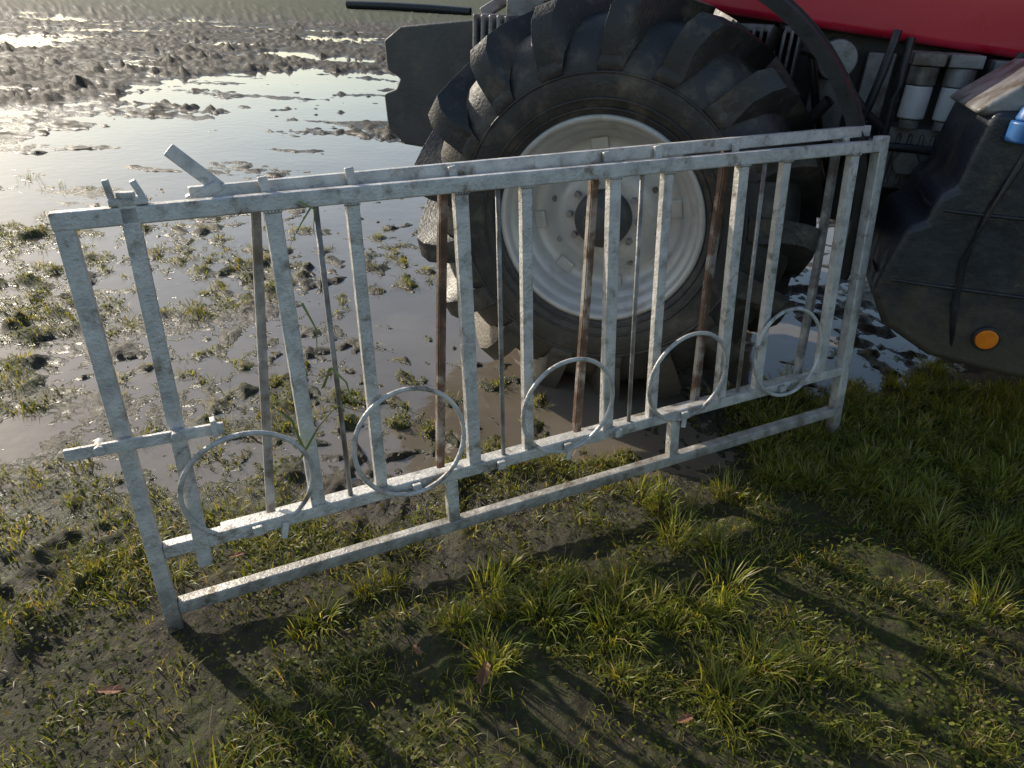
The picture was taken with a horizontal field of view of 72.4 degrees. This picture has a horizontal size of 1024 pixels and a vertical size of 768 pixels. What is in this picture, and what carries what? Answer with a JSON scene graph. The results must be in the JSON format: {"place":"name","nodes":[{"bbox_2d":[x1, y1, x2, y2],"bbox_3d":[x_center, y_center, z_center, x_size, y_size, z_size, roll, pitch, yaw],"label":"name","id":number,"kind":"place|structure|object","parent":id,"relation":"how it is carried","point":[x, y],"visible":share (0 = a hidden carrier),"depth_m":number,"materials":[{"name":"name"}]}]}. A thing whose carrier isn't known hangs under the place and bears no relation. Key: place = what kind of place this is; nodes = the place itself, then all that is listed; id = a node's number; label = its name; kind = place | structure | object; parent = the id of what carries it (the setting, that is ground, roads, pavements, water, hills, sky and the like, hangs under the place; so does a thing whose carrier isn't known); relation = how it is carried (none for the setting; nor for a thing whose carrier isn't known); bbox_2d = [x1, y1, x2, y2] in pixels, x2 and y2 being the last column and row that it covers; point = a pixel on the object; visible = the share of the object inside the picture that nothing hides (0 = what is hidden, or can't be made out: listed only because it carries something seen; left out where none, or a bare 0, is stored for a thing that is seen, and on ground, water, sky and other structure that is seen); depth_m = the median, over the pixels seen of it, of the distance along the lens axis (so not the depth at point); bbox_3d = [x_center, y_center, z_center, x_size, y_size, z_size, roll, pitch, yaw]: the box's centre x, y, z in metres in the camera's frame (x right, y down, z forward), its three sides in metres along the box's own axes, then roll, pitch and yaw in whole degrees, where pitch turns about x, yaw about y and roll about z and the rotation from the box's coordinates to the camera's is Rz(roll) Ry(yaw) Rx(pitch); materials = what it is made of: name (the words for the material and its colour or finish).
{"place":"outdoors","nodes":[
{"label":"outdoors","id":0,"kind":"place"},
{"bbox_2d":[0,0,1023,767],"bbox_3d":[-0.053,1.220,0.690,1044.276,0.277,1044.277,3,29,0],"label":"ground","id":1,"kind":"structure","parent":0,"point":[46,80],"depth_m":2.01,"materials":[{"name":"brown soil"}]},
{"bbox_2d":[97,551,693,722],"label":"fallen leaves","id":2,"kind":"object","parent":1,"relation":"on","point":[111,689],"visible":1,"depth_m":1.59,"materials":[{"name":"brown plant"}]},
{"bbox_2d":[346,0,471,14],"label":"drain pipe","id":3,"kind":"object","parent":1,"relation":"on","point":[405,7],"visible":0.94,"depth_m":39.51,"materials":[{"name":"black plastic"}]},
{"bbox_2d":[48,135,889,632],"bbox_3d":[0.143,-0.040,1.990,2.430,1.207,0.106,-12,26,-23],"label":"feed barrier","id":4,"kind":"object","parent":1,"relation":"on","point":[130,211],"visible":0.98,"depth_m":1.83,"materials":[{"name":"metal"}]},
{"bbox_2d":[164,125,870,525],"bbox_3d":[0.213,-0.262,2.024,2.150,0.938,0.038,-12,26,-23],"label":"feed barrier","id":5,"kind":"object","parent":4,"relation":"attached to","point":[210,185],"visible":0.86,"depth_m":1.90,"materials":[{"name":"metal"}]},
{"bbox_2d":[0,12,1023,518],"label":"puddle water","id":6,"kind":"structure","parent":1,"relation":"on","point":[242,134],"depth_m":3.81,"materials":[{"name":"liquid"}]},
{"bbox_2d":[0,210,1023,767],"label":"clover","id":7,"kind":"object","parent":1,"relation":"on","point":[642,704],"visible":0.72,"depth_m":1.75,"materials":[{"name":"green plant"}]},
{"bbox_2d":[385,0,1023,399],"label":"tractor","id":8,"kind":"object","parent":1,"relation":"on","point":[933,90],"visible":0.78,"depth_m":2.47,"materials":[{"name":"rubber"}]},
{"bbox_2d":[0,173,1023,767],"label":"grass","id":9,"kind":"structure","parent":0,"point":[960,413],"depth_m":2.00,"materials":[{"name":"green plant"}]}
]}

